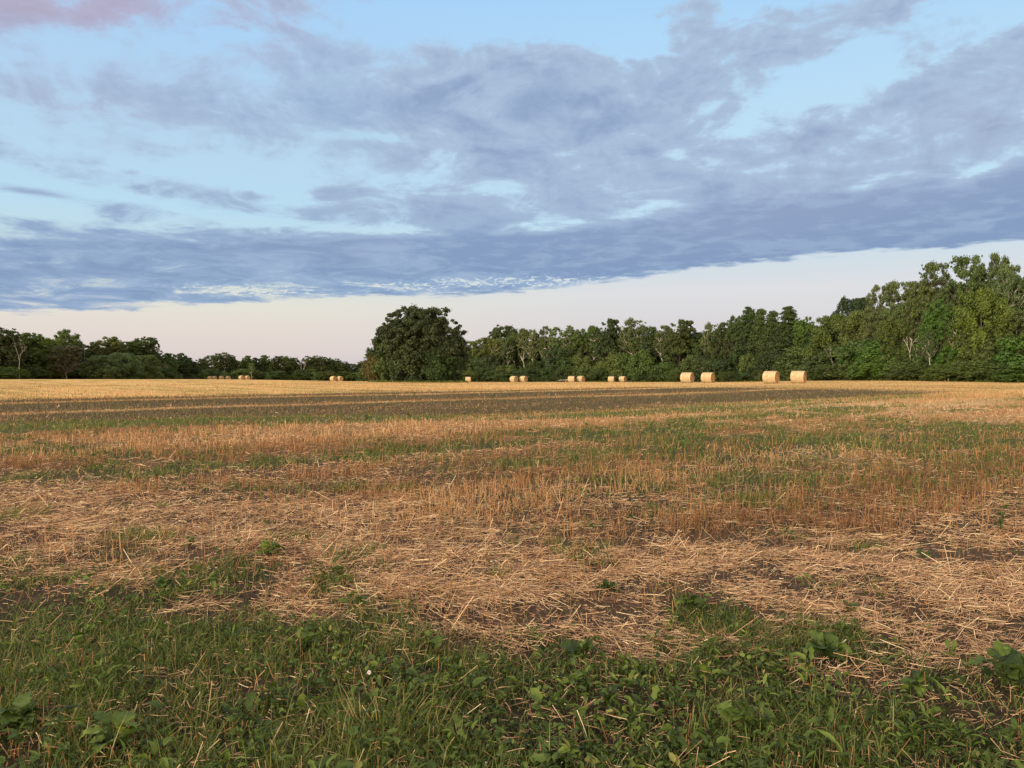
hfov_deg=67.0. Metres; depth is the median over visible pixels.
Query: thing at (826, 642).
broadleaf weed
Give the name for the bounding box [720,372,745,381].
shrub
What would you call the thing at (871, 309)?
broadleaf tree
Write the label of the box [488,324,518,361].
broadleaf tree
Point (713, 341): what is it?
broadleaf tree
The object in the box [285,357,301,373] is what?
broadleaf tree
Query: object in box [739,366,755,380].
shrub
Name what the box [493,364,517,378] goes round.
shrub
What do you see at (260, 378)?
shrub
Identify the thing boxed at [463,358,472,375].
shrub
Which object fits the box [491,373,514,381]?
shrub
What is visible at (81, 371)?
shrub
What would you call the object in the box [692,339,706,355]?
broadleaf tree
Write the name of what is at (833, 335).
broadleaf tree
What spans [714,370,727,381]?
shrub
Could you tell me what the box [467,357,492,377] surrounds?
shrub
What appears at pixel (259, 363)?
broadleaf tree
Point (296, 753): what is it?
grass
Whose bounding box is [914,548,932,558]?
broadleaf weed
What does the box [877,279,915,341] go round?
broadleaf tree
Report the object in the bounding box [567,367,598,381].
shrub
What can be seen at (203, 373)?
young tree
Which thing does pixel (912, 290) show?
broadleaf tree
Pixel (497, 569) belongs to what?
grass tuft
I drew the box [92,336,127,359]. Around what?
broadleaf tree
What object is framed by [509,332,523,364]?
aspen tree
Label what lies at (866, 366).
shrub
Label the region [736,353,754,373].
shrub
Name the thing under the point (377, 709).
grass tuft
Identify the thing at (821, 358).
shrub
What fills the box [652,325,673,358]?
birch tree
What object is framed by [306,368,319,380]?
shrub
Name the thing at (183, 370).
broadleaf tree
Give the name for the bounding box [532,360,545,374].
shrub
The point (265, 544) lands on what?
broadleaf weed
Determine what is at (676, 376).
shrub
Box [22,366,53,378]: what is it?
shrub
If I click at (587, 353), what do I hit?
broadleaf tree
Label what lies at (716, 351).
broadleaf tree
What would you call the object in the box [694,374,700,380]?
shrub
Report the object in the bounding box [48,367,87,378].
shrub
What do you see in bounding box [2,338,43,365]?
broadleaf tree
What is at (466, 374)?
shrub
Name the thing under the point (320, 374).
shrub
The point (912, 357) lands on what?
shrub
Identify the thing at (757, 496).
grass tuft
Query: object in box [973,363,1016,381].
shrub
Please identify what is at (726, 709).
broadleaf weed
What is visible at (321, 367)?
broadleaf tree
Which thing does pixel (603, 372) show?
shrub
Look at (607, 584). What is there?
broadleaf weed
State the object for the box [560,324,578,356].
aspen tree
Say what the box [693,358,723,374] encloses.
shrub
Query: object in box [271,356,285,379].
broadleaf tree
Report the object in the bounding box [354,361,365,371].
broadleaf tree
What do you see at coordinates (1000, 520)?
broadleaf weed
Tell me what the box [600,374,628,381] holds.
shrub
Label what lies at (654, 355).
broadleaf tree
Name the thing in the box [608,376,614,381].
round bale
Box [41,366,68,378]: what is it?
shrub
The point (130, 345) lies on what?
broadleaf tree
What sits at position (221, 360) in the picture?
aspen tree
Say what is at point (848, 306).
willow tree
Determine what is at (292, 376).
shrub
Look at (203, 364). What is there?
broadleaf tree
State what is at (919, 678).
broadleaf weed
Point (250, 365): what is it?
aspen tree
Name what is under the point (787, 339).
broadleaf tree
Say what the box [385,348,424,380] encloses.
shrub
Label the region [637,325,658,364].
broadleaf tree
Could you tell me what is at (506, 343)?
aspen tree
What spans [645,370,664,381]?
shrub
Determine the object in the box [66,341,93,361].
broadleaf tree
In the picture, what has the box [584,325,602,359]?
aspen tree
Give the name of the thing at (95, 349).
broadleaf tree
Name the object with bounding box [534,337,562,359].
broadleaf tree
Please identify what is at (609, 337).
broadleaf tree
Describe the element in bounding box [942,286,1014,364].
willow tree
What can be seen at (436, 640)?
broadleaf weed
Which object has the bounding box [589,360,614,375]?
shrub
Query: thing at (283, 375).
shrub
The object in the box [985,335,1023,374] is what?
shrub
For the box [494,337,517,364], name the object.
broadleaf tree
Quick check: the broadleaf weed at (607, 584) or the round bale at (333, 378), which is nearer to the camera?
the broadleaf weed at (607, 584)
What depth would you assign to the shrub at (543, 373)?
237.63 m
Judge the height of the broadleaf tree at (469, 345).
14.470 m
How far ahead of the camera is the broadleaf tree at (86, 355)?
251.78 m
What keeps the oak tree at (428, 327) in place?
on the ground at (778, 577)
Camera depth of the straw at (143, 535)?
7.38 m
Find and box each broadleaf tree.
[0,327,29,367]
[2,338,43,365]
[13,332,51,367]
[40,337,66,365]
[44,345,85,378]
[53,328,81,365]
[66,340,88,363]
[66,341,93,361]
[86,341,108,365]
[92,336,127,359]
[107,346,143,357]
[118,341,140,361]
[133,336,166,366]
[160,353,178,373]
[172,353,190,373]
[172,361,187,373]
[175,363,192,373]
[184,357,199,375]
[194,358,208,369]
[203,355,220,369]
[209,365,241,371]
[223,355,240,373]
[238,355,256,369]
[251,357,265,371]
[259,355,275,371]
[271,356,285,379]
[276,356,293,374]
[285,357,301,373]
[300,356,318,370]
[312,355,327,371]
[320,357,335,371]
[331,358,344,375]
[339,362,352,372]
[346,363,358,380]
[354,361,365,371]
[363,347,371,365]
[466,341,480,357]
[469,337,495,359]
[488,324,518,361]
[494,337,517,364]
[507,339,541,368]
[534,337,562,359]
[564,338,593,360]
[567,328,592,366]
[581,335,617,364]
[593,318,621,363]
[616,330,631,355]
[630,338,663,364]
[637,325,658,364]
[650,332,691,362]
[660,319,698,366]
[680,331,712,361]
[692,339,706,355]
[703,328,738,358]
[711,322,733,369]
[722,314,742,362]
[727,332,753,354]
[775,333,811,358]
[791,317,815,356]
[801,323,854,350]
[862,284,896,340]
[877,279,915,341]
[899,278,933,342]
[912,260,956,340]
[914,299,959,365]
[938,253,986,330]
[975,252,1016,328]
[976,287,1022,335]
[986,263,1023,335]
[996,310,1023,352]
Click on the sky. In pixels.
(201, 178)
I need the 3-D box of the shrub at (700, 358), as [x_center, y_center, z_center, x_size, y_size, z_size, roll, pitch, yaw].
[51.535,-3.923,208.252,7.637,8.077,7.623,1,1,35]
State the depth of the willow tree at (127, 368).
246.50 m
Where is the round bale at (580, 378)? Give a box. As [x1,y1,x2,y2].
[577,376,584,381]
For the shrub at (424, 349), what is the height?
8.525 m
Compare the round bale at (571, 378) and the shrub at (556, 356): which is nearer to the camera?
the round bale at (571, 378)
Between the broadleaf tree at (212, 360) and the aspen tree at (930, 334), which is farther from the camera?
the broadleaf tree at (212, 360)
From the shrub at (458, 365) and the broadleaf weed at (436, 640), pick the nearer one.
the broadleaf weed at (436, 640)
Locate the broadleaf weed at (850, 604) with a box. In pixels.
[842,600,859,613]
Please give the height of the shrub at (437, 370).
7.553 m
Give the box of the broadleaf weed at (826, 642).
[805,630,852,661]
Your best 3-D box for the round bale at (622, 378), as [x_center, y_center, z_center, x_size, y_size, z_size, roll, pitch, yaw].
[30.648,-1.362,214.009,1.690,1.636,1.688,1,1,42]
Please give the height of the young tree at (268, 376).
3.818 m
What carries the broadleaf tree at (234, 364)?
on the ground at (778, 577)
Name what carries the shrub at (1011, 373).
on the ground at (778, 577)
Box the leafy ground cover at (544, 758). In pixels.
[0,388,1023,767]
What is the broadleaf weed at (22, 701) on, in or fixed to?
on the ground at (778, 577)
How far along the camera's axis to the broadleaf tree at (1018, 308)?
117.64 m
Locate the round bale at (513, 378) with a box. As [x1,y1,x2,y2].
[510,376,517,381]
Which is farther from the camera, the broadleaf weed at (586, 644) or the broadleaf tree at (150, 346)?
the broadleaf tree at (150, 346)
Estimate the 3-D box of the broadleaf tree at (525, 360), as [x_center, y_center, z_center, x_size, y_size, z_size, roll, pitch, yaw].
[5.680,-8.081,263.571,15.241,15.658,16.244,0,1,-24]
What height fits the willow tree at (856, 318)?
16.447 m
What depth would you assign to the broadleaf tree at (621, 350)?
235.90 m
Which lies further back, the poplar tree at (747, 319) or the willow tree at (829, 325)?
the poplar tree at (747, 319)
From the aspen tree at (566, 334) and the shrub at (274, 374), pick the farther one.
the shrub at (274, 374)
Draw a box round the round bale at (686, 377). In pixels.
[680,372,693,382]
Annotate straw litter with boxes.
[0,399,1023,767]
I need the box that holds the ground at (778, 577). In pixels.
[0,379,1023,767]
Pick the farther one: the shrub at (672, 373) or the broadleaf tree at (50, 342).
the broadleaf tree at (50, 342)
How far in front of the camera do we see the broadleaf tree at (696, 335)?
218.04 m
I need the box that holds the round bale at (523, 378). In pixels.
[519,376,527,381]
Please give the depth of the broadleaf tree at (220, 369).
363.44 m
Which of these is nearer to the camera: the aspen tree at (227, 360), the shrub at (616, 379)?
the shrub at (616, 379)
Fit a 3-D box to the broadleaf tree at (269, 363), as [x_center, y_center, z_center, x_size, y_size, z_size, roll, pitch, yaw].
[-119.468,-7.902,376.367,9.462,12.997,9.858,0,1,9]
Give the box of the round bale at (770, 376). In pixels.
[762,371,779,382]
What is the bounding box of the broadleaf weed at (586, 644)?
[559,636,599,662]
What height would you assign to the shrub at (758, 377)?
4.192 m
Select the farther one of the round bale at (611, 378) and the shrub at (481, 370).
the shrub at (481, 370)
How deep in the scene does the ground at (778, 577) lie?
7.06 m
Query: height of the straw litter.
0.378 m
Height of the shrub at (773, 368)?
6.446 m
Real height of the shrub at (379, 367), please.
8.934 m
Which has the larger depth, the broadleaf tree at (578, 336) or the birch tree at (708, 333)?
the broadleaf tree at (578, 336)
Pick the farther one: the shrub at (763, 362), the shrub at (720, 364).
the shrub at (720, 364)
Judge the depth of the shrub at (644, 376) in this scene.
222.31 m
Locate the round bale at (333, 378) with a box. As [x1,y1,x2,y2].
[330,376,336,380]
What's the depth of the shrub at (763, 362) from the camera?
181.49 m
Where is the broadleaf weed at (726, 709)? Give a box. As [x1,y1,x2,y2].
[717,701,753,731]
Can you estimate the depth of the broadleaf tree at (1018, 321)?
111.69 m
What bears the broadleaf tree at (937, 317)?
on the ground at (778, 577)
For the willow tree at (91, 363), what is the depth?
237.62 m
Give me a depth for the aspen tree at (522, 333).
252.93 m
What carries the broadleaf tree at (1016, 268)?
on the ground at (778, 577)
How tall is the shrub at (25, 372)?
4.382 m
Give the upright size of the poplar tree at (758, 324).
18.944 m
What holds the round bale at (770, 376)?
on the ground at (778, 577)
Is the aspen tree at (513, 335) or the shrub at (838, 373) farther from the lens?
the aspen tree at (513, 335)
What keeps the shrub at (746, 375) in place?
on the ground at (778, 577)
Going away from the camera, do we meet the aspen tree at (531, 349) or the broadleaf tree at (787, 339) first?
the broadleaf tree at (787, 339)
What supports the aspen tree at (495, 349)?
on the ground at (778, 577)
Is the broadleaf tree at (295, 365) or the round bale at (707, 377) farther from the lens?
the broadleaf tree at (295, 365)
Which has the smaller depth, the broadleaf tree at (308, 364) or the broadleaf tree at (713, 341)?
the broadleaf tree at (713, 341)
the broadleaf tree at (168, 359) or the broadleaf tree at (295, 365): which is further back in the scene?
the broadleaf tree at (295, 365)
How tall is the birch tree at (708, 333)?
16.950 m
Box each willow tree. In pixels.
[78,355,121,378]
[103,352,146,378]
[130,355,163,378]
[799,312,854,362]
[829,295,874,339]
[832,310,880,356]
[867,317,920,379]
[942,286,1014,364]
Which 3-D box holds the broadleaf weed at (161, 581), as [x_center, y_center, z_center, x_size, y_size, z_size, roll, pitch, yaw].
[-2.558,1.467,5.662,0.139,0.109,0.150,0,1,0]
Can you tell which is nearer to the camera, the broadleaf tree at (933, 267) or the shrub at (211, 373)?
the broadleaf tree at (933, 267)
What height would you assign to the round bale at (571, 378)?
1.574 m
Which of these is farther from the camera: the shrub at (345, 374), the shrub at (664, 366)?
the shrub at (345, 374)
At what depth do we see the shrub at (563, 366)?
237.92 m
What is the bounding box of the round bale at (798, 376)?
[790,371,806,382]
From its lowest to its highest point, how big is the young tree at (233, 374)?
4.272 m
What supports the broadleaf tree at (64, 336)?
on the ground at (778, 577)
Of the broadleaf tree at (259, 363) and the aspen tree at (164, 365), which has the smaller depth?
the aspen tree at (164, 365)
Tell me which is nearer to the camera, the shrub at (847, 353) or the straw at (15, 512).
the straw at (15, 512)
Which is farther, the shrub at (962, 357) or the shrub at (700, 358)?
the shrub at (700, 358)
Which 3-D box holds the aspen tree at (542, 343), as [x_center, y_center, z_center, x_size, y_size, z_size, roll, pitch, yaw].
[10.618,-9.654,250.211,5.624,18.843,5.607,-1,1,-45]
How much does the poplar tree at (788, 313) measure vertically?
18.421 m
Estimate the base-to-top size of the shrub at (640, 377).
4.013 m
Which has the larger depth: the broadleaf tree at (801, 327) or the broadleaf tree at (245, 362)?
the broadleaf tree at (245, 362)
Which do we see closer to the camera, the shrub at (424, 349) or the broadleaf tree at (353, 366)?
the shrub at (424, 349)
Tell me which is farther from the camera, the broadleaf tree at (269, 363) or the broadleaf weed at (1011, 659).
the broadleaf tree at (269, 363)
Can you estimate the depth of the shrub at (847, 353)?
137.00 m
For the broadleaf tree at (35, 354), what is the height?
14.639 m
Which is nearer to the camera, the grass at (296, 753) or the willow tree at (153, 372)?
the grass at (296, 753)
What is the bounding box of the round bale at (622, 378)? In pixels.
[619,376,626,381]
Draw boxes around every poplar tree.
[730,306,756,371]
[744,308,767,362]
[756,310,782,356]
[768,306,798,352]
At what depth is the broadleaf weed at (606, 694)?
3.62 m
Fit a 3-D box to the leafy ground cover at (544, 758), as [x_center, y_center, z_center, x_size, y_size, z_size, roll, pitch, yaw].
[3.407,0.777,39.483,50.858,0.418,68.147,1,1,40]
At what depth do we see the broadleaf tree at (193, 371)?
324.37 m
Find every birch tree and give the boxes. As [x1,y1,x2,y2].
[617,317,648,354]
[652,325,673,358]
[700,321,718,354]
[944,314,970,345]
[991,266,1023,330]
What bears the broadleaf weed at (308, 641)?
on the ground at (778, 577)
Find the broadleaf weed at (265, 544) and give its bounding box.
[256,538,285,556]
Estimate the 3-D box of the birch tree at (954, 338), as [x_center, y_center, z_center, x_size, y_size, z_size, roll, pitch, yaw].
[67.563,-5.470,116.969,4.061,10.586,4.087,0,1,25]
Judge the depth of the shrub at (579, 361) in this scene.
236.39 m
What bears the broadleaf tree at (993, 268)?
on the ground at (778, 577)
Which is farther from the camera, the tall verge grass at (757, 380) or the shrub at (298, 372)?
the shrub at (298, 372)
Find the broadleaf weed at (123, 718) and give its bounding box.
[79,710,143,754]
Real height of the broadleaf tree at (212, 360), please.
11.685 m
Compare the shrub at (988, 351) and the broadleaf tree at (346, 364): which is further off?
the broadleaf tree at (346, 364)
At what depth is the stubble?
10.86 m
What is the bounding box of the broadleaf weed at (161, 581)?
[154,576,174,589]
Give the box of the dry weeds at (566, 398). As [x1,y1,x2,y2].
[0,381,1020,424]
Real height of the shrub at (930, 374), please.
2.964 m
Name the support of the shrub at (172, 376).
on the ground at (778, 577)
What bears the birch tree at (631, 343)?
on the ground at (778, 577)
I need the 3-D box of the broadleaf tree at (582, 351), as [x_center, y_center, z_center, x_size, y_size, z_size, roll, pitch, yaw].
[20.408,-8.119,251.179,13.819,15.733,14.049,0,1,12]
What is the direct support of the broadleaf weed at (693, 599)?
on the ground at (778, 577)
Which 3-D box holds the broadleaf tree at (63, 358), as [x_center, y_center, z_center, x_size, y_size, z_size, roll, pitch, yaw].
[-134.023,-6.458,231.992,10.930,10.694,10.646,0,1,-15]
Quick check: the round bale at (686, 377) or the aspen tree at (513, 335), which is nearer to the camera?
the round bale at (686, 377)
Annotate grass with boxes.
[0,381,1023,767]
[367,377,1023,382]
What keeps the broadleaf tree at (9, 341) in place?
on the ground at (778, 577)
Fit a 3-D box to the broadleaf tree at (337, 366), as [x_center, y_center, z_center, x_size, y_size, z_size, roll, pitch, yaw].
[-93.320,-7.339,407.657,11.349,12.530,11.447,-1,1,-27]
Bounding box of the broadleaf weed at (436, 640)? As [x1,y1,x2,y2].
[419,630,445,649]
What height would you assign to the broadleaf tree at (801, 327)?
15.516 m
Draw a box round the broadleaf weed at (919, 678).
[898,667,935,696]
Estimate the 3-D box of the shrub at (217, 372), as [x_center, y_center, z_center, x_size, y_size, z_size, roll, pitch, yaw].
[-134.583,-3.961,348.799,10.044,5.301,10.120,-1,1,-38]
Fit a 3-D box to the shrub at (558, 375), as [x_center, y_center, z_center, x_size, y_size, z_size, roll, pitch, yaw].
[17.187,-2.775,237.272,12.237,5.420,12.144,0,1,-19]
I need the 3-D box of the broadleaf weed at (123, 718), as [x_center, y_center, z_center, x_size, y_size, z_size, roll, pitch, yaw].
[-1.662,1.454,3.198,0.240,0.177,0.264,-1,1,-37]
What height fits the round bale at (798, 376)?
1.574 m
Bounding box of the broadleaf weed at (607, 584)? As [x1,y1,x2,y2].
[596,579,620,593]
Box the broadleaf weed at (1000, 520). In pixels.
[992,505,1008,529]
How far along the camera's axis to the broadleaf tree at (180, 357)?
311.98 m
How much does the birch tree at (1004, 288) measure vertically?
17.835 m
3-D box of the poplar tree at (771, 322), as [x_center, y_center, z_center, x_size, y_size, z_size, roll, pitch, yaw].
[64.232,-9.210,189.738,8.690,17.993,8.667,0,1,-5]
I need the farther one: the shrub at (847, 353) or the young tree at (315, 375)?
the young tree at (315, 375)
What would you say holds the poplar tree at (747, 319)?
on the ground at (778, 577)
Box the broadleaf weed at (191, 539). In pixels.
[182,536,197,546]
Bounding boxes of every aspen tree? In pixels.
[161,363,169,371]
[213,353,224,368]
[219,352,231,368]
[248,363,254,379]
[486,339,500,359]
[499,336,515,361]
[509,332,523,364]
[515,328,530,363]
[523,329,539,360]
[537,326,552,357]
[547,327,563,351]
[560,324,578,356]
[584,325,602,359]
[920,328,938,362]
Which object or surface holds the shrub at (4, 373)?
on the ground at (778, 577)
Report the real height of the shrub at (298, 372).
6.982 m
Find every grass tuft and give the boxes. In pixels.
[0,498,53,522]
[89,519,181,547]
[294,666,463,763]
[316,473,366,491]
[482,555,513,579]
[705,482,806,509]
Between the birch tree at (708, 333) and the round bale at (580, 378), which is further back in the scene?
the birch tree at (708, 333)
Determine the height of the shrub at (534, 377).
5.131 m
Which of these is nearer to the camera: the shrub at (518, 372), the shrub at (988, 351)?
the shrub at (988, 351)
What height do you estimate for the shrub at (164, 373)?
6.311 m
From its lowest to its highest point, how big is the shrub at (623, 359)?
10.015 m
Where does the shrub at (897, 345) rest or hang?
on the ground at (778, 577)
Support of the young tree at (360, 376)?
on the ground at (778, 577)
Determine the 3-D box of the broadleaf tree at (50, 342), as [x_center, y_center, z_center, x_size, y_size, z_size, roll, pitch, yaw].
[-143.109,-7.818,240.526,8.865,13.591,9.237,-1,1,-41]
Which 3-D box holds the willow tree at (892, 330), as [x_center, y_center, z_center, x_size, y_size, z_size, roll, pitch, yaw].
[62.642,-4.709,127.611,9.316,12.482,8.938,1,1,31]
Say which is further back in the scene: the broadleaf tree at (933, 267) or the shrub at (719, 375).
the shrub at (719, 375)
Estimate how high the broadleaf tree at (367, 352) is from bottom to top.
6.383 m
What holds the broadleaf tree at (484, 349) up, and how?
on the ground at (778, 577)
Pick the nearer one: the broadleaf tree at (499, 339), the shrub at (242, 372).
the broadleaf tree at (499, 339)
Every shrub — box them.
[0,366,23,378]
[2,366,29,378]
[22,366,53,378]
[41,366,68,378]
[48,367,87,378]
[67,363,103,378]
[150,366,173,378]
[159,367,182,378]
[180,374,196,378]
[203,369,217,376]
[213,369,221,378]
[227,369,253,379]
[247,370,264,379]
[256,375,273,379]
[263,371,282,379]
[275,370,288,379]
[275,374,300,379]
[289,368,313,379]
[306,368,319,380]
[308,371,326,380]
[321,370,343,380]
[336,370,357,380]
[361,351,385,380]
[370,339,399,379]
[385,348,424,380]
[403,342,429,380]
[419,345,459,380]
[446,355,463,380]
[459,371,486,381]
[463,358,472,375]
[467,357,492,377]
[468,366,494,381]
[480,353,506,376]
[480,370,509,381]
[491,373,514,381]
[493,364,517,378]
[509,370,532,381]
[517,367,542,381]
[518,361,540,373]
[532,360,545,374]
[537,366,556,381]
[541,346,571,380]
[549,366,576,381]
[555,357,578,373]
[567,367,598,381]
[568,355,595,369]
[587,368,617,380]
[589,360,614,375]
[600,352,627,377]
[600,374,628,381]
[612,352,638,379]
[625,347,658,380]
[629,370,648,381]
[639,364,660,379]
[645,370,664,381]
[649,361,678,380]
[666,369,680,381]
[670,370,700,381]
[674,354,699,373]
[689,355,710,369]
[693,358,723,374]
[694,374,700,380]
[704,358,738,375]
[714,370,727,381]
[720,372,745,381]
[734,372,754,380]
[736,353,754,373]
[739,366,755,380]
[750,350,785,376]
[752,369,768,380]
[770,355,797,375]
[771,344,810,380]
[798,345,840,379]
[805,365,840,380]
[822,360,861,380]
[829,338,872,379]
[844,361,893,380]
[848,338,902,378]
[878,361,912,379]
[879,340,917,365]
[884,364,932,380]
[900,344,928,366]
[909,350,933,362]
[918,363,973,381]
[937,360,1003,381]
[946,343,996,363]
[956,332,1023,369]
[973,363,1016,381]
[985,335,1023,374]
[991,365,1023,382]
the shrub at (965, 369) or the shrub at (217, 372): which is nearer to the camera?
the shrub at (965, 369)
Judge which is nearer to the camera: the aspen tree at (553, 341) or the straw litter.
the straw litter
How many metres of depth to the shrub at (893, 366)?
123.04 m
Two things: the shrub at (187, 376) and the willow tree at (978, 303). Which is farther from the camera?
the shrub at (187, 376)
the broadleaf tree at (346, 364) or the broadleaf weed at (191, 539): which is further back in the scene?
the broadleaf tree at (346, 364)
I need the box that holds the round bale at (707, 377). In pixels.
[701,372,714,382]
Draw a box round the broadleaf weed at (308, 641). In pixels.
[297,632,319,651]
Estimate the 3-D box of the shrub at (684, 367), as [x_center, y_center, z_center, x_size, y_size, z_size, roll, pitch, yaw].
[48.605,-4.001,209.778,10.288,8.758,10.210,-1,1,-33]
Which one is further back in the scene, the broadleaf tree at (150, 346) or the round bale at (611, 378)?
the broadleaf tree at (150, 346)
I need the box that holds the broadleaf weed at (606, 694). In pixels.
[599,685,618,705]
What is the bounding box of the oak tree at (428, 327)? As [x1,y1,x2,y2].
[368,303,470,380]
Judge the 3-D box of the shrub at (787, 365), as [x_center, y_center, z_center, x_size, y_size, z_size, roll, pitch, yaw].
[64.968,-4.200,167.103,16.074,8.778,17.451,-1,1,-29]
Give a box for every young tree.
[196,370,207,378]
[230,371,237,378]
[264,373,270,379]
[310,372,318,380]
[355,368,365,380]
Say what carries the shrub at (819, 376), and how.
on the ground at (778, 577)
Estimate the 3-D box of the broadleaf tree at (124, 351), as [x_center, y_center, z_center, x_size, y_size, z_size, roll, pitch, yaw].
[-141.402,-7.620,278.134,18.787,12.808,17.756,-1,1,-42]
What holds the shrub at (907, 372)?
on the ground at (778, 577)
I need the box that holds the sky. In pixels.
[0,0,1023,371]
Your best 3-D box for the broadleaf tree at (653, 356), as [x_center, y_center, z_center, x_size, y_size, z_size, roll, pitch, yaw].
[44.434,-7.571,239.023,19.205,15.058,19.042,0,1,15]
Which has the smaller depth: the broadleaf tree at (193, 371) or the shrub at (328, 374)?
the broadleaf tree at (193, 371)
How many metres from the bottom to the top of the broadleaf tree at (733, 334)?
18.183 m
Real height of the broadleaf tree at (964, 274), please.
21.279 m
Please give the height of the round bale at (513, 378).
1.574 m
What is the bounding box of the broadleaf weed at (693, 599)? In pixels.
[678,594,704,610]
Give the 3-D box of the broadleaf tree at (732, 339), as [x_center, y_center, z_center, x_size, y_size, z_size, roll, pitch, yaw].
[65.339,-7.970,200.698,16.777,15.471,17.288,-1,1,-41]
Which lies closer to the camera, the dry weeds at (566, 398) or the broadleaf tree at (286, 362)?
the dry weeds at (566, 398)
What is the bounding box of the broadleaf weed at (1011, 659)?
[967,639,1023,687]
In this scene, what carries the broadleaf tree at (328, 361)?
on the ground at (778, 577)
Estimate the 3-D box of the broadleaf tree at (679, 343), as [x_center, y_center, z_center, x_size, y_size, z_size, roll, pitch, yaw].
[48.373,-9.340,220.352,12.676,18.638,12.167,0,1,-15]
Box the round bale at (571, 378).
[568,376,574,381]
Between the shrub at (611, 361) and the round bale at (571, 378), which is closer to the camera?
the round bale at (571, 378)
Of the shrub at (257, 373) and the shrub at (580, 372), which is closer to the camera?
the shrub at (580, 372)
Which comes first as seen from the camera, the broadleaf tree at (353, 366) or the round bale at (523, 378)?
the round bale at (523, 378)
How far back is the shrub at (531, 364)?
245.15 m
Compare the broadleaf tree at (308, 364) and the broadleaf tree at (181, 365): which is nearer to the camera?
the broadleaf tree at (181, 365)
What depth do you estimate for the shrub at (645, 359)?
222.96 m
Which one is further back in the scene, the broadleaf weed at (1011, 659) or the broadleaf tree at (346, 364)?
the broadleaf tree at (346, 364)
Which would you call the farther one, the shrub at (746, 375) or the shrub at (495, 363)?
the shrub at (495, 363)
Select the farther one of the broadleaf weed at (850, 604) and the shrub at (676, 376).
the shrub at (676, 376)
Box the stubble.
[0,379,1023,767]
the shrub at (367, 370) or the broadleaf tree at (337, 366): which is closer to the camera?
the shrub at (367, 370)
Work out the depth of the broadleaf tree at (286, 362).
383.83 m
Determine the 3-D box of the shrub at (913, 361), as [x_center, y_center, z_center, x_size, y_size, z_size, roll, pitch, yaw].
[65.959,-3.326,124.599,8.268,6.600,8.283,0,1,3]
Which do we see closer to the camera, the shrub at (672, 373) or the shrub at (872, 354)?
the shrub at (872, 354)
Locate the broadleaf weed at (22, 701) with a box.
[0,691,46,728]
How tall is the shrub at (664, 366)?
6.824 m
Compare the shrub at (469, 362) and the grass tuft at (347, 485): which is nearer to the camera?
the grass tuft at (347, 485)
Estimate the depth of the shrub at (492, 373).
245.02 m

